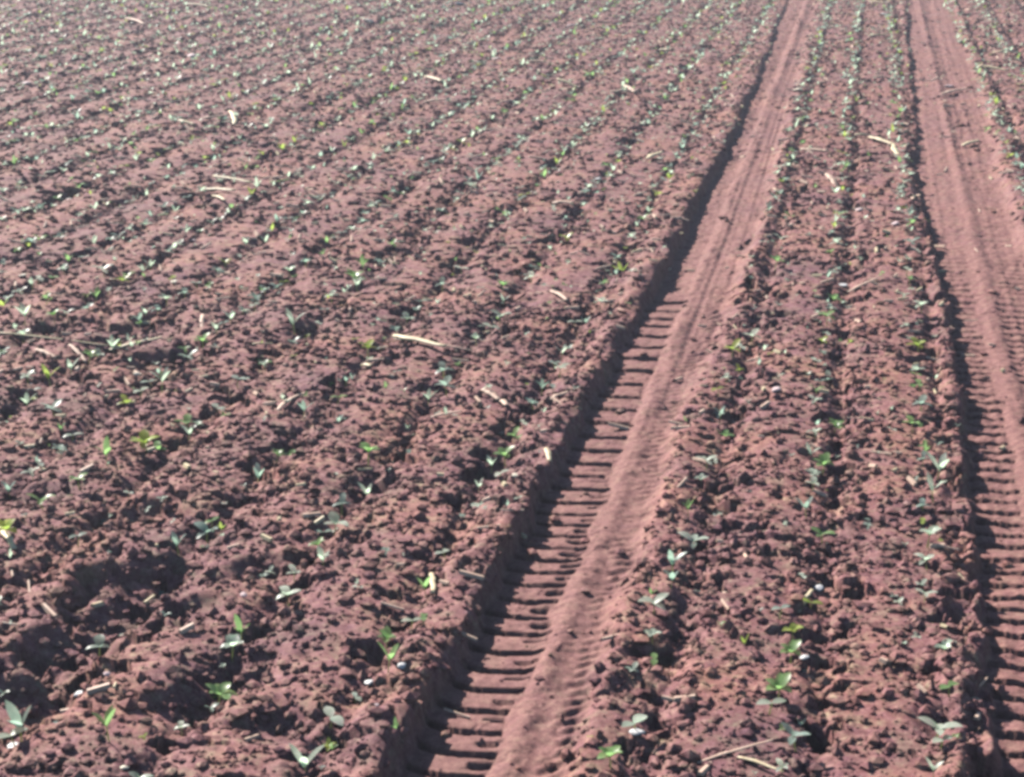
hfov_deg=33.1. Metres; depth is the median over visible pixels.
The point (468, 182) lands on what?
distant seedlings
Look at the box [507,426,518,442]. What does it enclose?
seedling
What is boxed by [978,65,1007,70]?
straw piece
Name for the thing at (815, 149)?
straw piece
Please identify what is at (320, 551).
seedling
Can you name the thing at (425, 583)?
seedling
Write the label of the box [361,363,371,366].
straw piece
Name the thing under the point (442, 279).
seedling
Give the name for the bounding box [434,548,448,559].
seedling
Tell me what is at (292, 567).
seedling
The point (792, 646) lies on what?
seedling
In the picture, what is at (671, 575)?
seedling
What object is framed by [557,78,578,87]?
straw piece
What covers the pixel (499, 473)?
seedling
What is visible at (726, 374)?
seedling
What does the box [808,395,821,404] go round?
seedling
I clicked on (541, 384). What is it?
seedling
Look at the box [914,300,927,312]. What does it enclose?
seedling
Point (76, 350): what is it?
straw piece
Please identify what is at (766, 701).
seedling
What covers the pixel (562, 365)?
seedling
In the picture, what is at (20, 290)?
seedling
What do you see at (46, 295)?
seedling
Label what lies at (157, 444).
seedling
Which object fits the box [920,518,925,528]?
seedling
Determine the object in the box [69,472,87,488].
seedling
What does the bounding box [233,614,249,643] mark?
seedling
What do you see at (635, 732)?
pebble
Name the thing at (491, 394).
straw piece
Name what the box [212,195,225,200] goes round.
straw piece
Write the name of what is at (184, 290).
seedling
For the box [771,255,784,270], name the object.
seedling
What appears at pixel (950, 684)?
seedling
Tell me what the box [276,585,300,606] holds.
seedling
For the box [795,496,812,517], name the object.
seedling
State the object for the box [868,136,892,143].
straw piece
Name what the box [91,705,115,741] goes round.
seedling
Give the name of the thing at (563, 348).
seedling
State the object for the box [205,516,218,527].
seedling
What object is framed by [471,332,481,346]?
seedling
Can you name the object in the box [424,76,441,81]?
straw piece
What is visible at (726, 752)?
straw piece
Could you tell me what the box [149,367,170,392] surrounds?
seedling
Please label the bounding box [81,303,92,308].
seedling
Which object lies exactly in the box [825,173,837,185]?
straw piece
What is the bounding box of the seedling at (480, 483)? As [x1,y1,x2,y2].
[475,478,482,493]
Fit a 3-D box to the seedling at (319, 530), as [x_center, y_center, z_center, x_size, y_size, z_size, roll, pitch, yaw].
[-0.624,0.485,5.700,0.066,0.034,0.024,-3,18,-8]
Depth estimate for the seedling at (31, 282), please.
8.70 m
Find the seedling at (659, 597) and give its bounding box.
[638,592,668,615]
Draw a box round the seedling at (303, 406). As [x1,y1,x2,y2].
[298,400,313,419]
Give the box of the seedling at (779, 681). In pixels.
[766,672,791,697]
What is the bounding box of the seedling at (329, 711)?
[323,706,343,728]
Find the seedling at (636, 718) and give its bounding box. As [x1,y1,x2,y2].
[622,714,646,728]
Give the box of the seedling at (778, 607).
[771,604,789,618]
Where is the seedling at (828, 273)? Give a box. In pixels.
[821,269,830,282]
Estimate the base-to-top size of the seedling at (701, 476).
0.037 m
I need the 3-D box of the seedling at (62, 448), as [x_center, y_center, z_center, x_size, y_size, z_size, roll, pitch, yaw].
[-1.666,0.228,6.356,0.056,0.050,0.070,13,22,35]
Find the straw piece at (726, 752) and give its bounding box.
[697,739,772,763]
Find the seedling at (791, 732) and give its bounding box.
[781,722,810,751]
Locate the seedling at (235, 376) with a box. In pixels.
[231,375,245,387]
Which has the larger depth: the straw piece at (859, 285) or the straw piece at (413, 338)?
the straw piece at (859, 285)
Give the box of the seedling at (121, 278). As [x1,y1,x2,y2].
[115,276,128,281]
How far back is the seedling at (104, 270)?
8.87 m
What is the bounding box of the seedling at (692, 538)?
[677,531,708,548]
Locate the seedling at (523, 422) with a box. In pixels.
[520,419,527,427]
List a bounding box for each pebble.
[7,742,17,749]
[73,690,81,696]
[120,765,129,769]
[364,680,372,684]
[397,662,405,668]
[629,728,644,735]
[772,386,781,391]
[800,655,808,659]
[814,585,823,591]
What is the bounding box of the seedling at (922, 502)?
[916,498,929,509]
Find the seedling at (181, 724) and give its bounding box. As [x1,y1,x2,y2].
[174,721,189,736]
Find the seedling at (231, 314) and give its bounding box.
[222,310,234,323]
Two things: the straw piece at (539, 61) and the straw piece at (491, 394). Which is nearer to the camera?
the straw piece at (491, 394)
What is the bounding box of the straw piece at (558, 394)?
[550,391,568,399]
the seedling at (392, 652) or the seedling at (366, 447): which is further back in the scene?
the seedling at (366, 447)
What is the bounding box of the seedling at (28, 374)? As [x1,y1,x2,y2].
[20,370,33,383]
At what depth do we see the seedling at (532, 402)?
6.95 m
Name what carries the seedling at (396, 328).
on the ground
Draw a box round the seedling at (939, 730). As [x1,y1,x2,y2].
[917,716,962,736]
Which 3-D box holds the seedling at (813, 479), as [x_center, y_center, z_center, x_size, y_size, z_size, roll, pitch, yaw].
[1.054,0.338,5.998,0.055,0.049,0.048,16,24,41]
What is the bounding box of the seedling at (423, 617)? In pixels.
[420,613,427,623]
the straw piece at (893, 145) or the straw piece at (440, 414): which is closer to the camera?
the straw piece at (440, 414)
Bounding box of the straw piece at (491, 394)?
[481,389,499,399]
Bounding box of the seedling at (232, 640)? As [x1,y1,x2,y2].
[220,634,243,662]
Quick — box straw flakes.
[1,0,1023,687]
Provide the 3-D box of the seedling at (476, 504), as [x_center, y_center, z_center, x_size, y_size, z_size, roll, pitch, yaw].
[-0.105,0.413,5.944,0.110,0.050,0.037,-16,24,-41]
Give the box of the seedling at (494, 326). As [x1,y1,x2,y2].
[482,323,499,333]
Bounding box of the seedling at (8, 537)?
[0,527,16,549]
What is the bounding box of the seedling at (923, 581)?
[916,579,926,586]
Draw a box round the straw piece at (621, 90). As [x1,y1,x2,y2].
[610,89,638,92]
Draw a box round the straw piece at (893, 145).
[891,143,898,153]
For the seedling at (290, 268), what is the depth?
8.91 m
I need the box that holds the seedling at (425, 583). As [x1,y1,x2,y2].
[416,576,430,598]
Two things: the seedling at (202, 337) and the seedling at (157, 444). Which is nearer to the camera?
the seedling at (157, 444)
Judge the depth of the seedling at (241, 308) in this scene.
8.26 m
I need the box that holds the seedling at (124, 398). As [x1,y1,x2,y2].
[117,394,134,403]
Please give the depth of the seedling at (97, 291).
8.51 m
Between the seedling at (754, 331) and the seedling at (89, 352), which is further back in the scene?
the seedling at (754, 331)
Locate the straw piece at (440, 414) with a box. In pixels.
[431,410,461,417]
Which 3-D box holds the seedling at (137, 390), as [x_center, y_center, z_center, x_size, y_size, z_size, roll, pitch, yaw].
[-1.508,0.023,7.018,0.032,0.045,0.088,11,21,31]
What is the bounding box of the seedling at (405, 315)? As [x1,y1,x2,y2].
[401,312,414,323]
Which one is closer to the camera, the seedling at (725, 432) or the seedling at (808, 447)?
the seedling at (808, 447)
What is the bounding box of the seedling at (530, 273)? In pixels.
[524,271,536,284]
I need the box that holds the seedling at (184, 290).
[178,288,189,298]
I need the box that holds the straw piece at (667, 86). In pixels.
[660,85,680,89]
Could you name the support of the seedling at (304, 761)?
on the ground
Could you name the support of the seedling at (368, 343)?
on the ground
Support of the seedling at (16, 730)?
on the ground
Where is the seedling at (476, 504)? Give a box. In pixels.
[471,501,482,509]
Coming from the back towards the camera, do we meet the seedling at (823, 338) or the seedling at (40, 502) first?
the seedling at (823, 338)
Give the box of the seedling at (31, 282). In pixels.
[28,277,36,290]
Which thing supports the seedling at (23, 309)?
on the ground
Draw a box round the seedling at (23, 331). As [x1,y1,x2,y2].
[17,329,29,343]
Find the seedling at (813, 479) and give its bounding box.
[806,476,818,489]
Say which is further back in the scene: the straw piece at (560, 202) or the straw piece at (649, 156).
the straw piece at (649, 156)
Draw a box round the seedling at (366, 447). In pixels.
[359,442,379,465]
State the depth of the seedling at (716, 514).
5.91 m
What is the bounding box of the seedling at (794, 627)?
[782,623,803,639]
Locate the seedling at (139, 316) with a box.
[132,311,141,326]
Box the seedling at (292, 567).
[286,564,300,580]
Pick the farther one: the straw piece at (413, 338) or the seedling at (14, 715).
the straw piece at (413, 338)
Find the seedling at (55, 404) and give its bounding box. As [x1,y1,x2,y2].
[40,399,61,416]
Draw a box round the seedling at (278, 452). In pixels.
[272,449,285,461]
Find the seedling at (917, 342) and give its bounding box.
[906,337,924,352]
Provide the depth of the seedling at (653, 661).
4.76 m
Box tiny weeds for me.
[0,0,1023,776]
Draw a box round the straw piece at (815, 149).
[800,148,828,150]
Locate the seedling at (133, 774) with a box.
[129,771,152,776]
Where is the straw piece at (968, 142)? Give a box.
[962,140,978,145]
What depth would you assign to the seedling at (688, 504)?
5.77 m
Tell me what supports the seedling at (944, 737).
on the ground
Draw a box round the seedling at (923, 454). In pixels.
[917,451,929,466]
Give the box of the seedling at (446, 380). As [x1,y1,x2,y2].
[435,375,456,396]
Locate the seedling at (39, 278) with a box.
[36,275,43,284]
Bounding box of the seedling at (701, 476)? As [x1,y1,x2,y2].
[695,473,708,484]
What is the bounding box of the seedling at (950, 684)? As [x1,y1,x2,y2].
[939,680,958,697]
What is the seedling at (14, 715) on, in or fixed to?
on the ground
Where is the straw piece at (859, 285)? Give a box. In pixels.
[847,278,877,291]
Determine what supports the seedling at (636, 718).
on the ground
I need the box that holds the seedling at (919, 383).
[915,379,922,391]
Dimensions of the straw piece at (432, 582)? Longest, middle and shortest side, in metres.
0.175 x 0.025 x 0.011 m
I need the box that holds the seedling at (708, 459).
[695,455,717,468]
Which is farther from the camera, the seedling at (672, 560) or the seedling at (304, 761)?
the seedling at (672, 560)
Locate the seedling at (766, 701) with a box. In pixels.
[756,698,786,714]
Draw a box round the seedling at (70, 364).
[67,358,78,372]
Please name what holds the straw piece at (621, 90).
on the ground
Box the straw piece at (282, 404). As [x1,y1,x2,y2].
[276,392,303,410]
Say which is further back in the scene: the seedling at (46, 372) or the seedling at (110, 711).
the seedling at (46, 372)
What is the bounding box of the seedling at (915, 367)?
[908,365,925,372]
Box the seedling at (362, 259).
[356,254,367,265]
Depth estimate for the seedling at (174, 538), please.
5.52 m
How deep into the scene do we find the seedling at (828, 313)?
7.98 m
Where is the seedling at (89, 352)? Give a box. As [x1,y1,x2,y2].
[84,349,97,363]
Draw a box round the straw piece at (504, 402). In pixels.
[495,399,508,405]
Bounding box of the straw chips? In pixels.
[0,0,1023,775]
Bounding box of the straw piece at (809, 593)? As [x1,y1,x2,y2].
[798,589,813,612]
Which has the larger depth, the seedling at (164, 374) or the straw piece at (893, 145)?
the straw piece at (893, 145)
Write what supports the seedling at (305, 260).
on the ground
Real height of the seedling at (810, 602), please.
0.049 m
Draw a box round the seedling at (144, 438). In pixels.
[129,430,159,451]
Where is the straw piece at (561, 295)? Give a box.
[550,290,567,300]
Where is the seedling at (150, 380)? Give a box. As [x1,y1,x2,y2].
[140,379,154,387]
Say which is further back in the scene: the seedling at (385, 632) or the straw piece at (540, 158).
the straw piece at (540, 158)
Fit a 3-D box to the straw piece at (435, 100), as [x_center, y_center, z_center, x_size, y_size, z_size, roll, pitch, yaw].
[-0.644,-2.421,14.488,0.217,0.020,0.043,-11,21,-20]
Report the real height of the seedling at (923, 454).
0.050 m
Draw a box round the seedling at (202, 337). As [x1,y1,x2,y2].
[193,333,209,347]
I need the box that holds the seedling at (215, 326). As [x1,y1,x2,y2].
[210,321,219,333]
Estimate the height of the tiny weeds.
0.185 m
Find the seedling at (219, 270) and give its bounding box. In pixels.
[212,266,223,275]
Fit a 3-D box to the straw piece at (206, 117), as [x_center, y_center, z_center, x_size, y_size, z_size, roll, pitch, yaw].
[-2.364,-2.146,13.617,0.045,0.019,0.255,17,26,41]
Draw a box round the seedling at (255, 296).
[246,292,262,302]
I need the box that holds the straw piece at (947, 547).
[935,545,959,549]
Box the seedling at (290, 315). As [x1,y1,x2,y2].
[286,308,303,334]
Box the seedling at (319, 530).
[314,529,331,536]
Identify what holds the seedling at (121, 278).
on the ground
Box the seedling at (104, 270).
[90,264,113,277]
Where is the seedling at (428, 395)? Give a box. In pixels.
[422,388,437,405]
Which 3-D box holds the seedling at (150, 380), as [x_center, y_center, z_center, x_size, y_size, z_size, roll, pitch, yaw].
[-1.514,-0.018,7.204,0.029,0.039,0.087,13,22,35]
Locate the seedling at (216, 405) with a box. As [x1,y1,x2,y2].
[211,403,224,412]
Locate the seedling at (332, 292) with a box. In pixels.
[325,290,335,301]
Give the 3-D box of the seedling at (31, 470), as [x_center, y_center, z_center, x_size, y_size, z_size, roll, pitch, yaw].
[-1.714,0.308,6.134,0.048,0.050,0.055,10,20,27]
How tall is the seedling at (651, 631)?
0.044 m
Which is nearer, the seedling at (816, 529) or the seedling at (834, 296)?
the seedling at (816, 529)
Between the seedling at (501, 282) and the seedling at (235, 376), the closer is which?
the seedling at (235, 376)
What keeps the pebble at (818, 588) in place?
on the ground
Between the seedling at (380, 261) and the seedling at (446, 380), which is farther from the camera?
the seedling at (380, 261)
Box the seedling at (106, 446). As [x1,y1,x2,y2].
[94,436,110,465]
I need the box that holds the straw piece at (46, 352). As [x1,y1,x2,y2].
[34,348,56,357]
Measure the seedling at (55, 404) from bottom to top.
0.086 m
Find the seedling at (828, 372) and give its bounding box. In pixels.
[823,370,835,380]
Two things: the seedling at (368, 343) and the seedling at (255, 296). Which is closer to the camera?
the seedling at (368, 343)
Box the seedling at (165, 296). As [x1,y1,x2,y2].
[161,293,171,306]
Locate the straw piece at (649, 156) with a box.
[646,151,662,158]
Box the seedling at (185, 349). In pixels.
[177,346,190,354]
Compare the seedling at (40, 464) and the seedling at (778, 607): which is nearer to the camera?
the seedling at (778, 607)
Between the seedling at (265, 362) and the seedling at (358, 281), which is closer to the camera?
the seedling at (265, 362)
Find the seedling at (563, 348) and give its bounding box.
[556,344,566,360]
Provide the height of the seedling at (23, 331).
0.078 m
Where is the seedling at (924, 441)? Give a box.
[919,439,929,449]
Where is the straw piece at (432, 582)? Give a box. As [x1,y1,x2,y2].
[429,573,435,593]
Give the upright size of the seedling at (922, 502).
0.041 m
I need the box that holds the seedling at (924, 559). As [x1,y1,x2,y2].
[915,553,934,570]
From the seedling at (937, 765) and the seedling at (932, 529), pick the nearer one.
the seedling at (937, 765)
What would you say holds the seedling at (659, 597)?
on the ground
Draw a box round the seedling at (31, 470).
[20,467,38,478]
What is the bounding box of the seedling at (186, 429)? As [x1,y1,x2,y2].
[180,424,192,440]
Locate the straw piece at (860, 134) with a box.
[854,133,867,135]
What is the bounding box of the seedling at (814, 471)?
[805,468,820,475]
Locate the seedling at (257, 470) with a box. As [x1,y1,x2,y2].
[253,462,264,482]
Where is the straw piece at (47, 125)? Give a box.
[34,125,64,126]
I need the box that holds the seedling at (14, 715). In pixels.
[5,700,30,741]
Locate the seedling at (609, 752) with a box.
[597,745,621,768]
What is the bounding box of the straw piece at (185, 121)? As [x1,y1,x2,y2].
[177,119,194,124]
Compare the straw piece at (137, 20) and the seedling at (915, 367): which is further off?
the straw piece at (137, 20)
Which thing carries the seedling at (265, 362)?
on the ground
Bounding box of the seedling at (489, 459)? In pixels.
[487,455,494,473]
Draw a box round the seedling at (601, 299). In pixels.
[594,297,607,309]
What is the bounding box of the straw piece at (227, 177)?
[213,175,253,182]
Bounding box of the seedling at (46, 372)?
[41,364,58,385]
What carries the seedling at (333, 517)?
on the ground
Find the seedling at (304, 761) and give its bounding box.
[289,743,323,771]
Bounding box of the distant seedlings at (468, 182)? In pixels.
[0,0,1023,263]
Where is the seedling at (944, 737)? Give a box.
[932,734,952,748]
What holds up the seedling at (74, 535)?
on the ground
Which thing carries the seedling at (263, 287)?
on the ground
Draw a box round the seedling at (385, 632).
[377,626,395,648]
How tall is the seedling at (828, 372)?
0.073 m
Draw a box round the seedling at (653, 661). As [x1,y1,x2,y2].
[650,653,657,666]
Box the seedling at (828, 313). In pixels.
[819,310,834,325]
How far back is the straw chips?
11.48 m
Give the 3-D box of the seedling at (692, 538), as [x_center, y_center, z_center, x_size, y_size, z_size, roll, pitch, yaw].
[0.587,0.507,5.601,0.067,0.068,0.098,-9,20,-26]
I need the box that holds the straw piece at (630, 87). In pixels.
[624,85,636,92]
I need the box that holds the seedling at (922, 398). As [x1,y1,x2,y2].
[912,395,932,411]
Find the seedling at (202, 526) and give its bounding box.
[194,521,217,542]
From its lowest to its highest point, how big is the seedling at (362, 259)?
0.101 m
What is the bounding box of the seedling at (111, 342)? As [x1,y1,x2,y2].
[107,334,118,353]
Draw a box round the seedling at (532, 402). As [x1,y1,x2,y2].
[526,398,539,408]
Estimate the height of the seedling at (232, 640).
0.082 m
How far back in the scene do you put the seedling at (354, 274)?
8.84 m
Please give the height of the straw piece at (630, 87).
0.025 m
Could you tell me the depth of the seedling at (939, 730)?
4.34 m
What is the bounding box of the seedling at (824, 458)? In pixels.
[814,452,834,474]
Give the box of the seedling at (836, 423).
[829,418,846,436]
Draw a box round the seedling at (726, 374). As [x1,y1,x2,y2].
[720,372,732,383]
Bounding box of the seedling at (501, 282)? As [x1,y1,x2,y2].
[498,280,509,284]
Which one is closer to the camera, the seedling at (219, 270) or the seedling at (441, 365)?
the seedling at (441, 365)
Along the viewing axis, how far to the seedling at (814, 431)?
6.50 m
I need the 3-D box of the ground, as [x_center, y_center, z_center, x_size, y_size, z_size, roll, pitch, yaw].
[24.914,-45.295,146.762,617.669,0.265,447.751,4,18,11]
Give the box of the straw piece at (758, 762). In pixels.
[738,756,783,772]
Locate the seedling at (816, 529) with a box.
[810,527,835,543]
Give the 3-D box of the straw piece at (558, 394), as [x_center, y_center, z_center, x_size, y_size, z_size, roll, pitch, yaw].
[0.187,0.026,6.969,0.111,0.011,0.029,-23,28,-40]
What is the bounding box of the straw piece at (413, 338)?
[392,334,446,346]
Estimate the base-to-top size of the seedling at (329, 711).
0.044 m
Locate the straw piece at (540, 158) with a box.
[528,156,559,162]
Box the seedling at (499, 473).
[495,469,508,476]
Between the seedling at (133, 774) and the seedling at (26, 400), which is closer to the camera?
the seedling at (133, 774)
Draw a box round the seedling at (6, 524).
[0,519,16,533]
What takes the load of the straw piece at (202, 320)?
on the ground
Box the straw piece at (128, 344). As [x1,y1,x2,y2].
[109,336,161,350]
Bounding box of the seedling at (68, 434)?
[63,432,83,441]
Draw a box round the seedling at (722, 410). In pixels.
[713,405,724,414]
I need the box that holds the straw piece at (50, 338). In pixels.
[0,332,107,345]
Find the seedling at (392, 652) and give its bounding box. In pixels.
[377,641,398,672]
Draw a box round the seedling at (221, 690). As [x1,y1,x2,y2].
[206,682,237,702]
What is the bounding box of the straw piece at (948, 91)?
[941,88,968,93]
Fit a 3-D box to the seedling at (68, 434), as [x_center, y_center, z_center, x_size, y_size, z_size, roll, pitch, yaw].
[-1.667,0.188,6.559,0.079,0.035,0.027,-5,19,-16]
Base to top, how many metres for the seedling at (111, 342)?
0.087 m
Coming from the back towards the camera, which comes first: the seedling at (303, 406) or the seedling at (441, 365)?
the seedling at (441, 365)
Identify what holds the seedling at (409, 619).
on the ground
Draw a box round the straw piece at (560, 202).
[552,200,573,203]
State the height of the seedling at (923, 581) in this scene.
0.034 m
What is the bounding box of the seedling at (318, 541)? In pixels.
[308,537,322,545]
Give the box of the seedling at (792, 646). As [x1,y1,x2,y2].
[780,639,800,663]
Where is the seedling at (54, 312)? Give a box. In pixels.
[46,309,58,322]
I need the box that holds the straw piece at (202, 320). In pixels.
[200,314,204,333]
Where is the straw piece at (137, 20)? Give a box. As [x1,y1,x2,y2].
[125,17,145,23]
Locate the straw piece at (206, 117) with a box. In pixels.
[200,114,225,119]
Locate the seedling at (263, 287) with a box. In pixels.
[260,285,269,292]
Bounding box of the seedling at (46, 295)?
[42,292,51,304]
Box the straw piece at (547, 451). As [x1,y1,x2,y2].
[544,447,551,460]
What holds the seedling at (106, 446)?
on the ground
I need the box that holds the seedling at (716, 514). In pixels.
[713,510,724,515]
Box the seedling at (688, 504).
[681,499,692,515]
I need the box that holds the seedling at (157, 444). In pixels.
[154,441,166,449]
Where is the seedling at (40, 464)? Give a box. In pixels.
[35,459,43,466]
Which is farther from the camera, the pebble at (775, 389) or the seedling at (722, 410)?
the pebble at (775, 389)
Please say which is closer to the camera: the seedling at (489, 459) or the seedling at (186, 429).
the seedling at (489, 459)
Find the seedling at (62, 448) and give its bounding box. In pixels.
[52,444,67,455]
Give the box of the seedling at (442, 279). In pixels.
[435,276,447,285]
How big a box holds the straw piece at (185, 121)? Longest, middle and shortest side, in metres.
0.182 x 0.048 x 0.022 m
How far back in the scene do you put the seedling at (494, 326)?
7.87 m
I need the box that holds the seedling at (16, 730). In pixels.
[0,727,27,745]
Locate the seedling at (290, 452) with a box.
[283,449,295,455]
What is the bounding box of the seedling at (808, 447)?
[806,441,820,455]
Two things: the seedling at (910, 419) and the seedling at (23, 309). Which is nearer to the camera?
the seedling at (910, 419)
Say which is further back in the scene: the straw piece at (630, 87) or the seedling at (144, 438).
the straw piece at (630, 87)
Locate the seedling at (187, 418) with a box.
[174,414,194,428]
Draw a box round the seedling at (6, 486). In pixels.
[1,481,15,499]
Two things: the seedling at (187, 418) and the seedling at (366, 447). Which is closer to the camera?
the seedling at (366, 447)
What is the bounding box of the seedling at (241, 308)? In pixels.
[238,306,249,315]
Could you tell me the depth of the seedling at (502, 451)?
6.38 m
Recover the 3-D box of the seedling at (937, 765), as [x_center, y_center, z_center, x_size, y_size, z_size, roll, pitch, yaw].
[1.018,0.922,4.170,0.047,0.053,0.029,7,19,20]
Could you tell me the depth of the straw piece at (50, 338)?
7.73 m
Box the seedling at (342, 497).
[333,492,350,515]
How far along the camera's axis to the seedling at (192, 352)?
7.45 m
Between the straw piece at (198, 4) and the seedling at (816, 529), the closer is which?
the seedling at (816, 529)
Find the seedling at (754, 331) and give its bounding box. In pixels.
[744,328,760,341]
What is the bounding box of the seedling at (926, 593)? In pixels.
[915,588,937,602]
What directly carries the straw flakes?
on the ground
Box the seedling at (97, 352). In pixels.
[92,348,104,355]
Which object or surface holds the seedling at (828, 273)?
on the ground
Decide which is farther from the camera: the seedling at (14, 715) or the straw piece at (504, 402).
the straw piece at (504, 402)
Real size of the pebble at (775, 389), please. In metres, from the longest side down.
0.042 x 0.039 x 0.016 m
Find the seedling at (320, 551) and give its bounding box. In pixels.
[317,545,329,565]
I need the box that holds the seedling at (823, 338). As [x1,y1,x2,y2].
[818,336,827,345]
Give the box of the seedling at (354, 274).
[345,269,365,279]
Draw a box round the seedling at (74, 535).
[69,532,86,546]
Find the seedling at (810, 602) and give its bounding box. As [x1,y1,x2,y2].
[803,597,822,608]
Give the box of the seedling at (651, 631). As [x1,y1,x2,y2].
[644,628,661,644]
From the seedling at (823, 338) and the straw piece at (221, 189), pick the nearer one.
the seedling at (823, 338)
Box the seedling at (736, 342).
[723,338,739,356]
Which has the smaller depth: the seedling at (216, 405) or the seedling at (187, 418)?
the seedling at (187, 418)
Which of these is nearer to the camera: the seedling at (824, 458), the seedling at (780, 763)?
the seedling at (780, 763)
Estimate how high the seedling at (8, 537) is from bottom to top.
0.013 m
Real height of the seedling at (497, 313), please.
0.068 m
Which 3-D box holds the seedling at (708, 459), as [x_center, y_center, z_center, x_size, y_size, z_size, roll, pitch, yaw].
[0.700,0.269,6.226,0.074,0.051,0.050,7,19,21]
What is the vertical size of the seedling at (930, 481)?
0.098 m
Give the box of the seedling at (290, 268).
[284,266,295,275]
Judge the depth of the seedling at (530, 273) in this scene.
8.85 m
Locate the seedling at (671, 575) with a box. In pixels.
[663,569,677,588]
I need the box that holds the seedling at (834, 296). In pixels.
[828,294,841,300]
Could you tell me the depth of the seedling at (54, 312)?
8.10 m
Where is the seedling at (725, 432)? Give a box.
[716,429,734,435]
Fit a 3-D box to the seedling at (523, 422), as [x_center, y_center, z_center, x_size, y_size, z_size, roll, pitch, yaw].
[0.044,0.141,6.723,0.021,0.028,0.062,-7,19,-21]
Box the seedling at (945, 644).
[934,639,956,649]
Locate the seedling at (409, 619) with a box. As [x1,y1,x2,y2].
[401,617,420,627]
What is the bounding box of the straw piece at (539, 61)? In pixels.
[530,60,551,62]
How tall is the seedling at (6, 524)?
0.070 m
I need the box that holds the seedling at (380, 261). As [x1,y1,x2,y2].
[374,257,383,264]
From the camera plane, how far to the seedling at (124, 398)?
6.92 m
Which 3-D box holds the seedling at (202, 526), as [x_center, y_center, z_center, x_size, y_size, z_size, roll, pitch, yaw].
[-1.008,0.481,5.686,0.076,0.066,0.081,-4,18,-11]
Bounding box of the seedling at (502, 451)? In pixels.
[493,446,514,465]
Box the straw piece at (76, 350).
[68,344,86,361]
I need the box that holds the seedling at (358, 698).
[352,692,361,703]
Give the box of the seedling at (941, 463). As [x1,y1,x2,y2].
[923,450,948,479]
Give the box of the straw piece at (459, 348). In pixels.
[447,346,472,350]
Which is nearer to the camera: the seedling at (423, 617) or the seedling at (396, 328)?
the seedling at (423, 617)
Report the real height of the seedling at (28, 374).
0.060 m
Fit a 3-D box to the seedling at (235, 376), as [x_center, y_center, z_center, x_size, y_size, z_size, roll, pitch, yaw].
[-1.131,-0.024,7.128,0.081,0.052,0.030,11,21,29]
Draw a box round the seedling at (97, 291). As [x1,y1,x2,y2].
[89,286,99,301]
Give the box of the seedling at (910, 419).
[902,415,919,433]
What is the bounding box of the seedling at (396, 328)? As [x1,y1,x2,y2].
[389,325,399,331]
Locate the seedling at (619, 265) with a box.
[613,261,629,269]
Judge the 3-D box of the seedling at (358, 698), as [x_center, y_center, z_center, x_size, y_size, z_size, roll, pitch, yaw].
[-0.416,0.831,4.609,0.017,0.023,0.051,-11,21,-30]
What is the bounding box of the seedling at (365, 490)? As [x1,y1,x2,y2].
[357,482,371,494]
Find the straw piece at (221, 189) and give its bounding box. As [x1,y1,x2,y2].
[203,187,235,190]
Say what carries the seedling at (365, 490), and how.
on the ground
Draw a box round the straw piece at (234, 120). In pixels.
[228,110,236,124]
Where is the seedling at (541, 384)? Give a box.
[538,378,548,395]
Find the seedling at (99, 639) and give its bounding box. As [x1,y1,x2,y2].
[85,634,108,656]
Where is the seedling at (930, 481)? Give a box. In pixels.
[927,471,945,502]
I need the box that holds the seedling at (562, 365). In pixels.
[551,362,569,377]
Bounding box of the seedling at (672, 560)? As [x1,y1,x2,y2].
[668,550,686,571]
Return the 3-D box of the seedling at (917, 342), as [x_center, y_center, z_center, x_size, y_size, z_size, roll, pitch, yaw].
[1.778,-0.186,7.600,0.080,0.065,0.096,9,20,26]
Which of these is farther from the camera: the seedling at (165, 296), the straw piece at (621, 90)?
the straw piece at (621, 90)
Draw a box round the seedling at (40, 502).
[27,493,55,510]
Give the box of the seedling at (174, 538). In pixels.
[171,531,185,555]
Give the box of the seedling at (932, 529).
[919,525,941,547]
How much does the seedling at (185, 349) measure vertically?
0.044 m
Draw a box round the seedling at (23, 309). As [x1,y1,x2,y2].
[14,302,29,326]
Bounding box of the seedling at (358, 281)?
[352,276,360,292]
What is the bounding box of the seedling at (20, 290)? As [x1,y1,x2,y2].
[11,287,25,294]
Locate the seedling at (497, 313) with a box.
[491,310,511,324]
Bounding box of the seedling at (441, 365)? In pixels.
[435,361,452,377]
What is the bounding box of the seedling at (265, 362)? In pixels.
[259,359,267,370]
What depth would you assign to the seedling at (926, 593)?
5.15 m
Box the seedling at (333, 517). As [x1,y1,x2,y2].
[324,511,348,535]
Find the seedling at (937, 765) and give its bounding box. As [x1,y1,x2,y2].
[925,756,943,776]
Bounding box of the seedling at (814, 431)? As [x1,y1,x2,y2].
[806,428,821,438]
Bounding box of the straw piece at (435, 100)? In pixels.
[424,99,446,102]
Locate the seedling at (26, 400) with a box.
[20,392,36,403]
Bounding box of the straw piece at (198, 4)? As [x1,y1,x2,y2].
[184,3,209,6]
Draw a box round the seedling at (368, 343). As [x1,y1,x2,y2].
[357,340,376,358]
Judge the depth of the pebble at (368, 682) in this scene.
4.67 m
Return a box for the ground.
[0,0,1023,776]
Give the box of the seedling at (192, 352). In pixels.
[178,350,196,362]
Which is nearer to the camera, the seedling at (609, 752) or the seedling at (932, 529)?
the seedling at (609, 752)
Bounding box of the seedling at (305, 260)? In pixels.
[300,257,308,267]
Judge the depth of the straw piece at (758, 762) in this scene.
4.24 m
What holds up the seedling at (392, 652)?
on the ground
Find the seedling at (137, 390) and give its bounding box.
[133,387,147,396]
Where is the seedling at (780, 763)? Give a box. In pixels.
[776,758,788,775]
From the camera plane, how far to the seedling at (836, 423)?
6.60 m
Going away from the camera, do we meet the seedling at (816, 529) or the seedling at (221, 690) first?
the seedling at (221, 690)

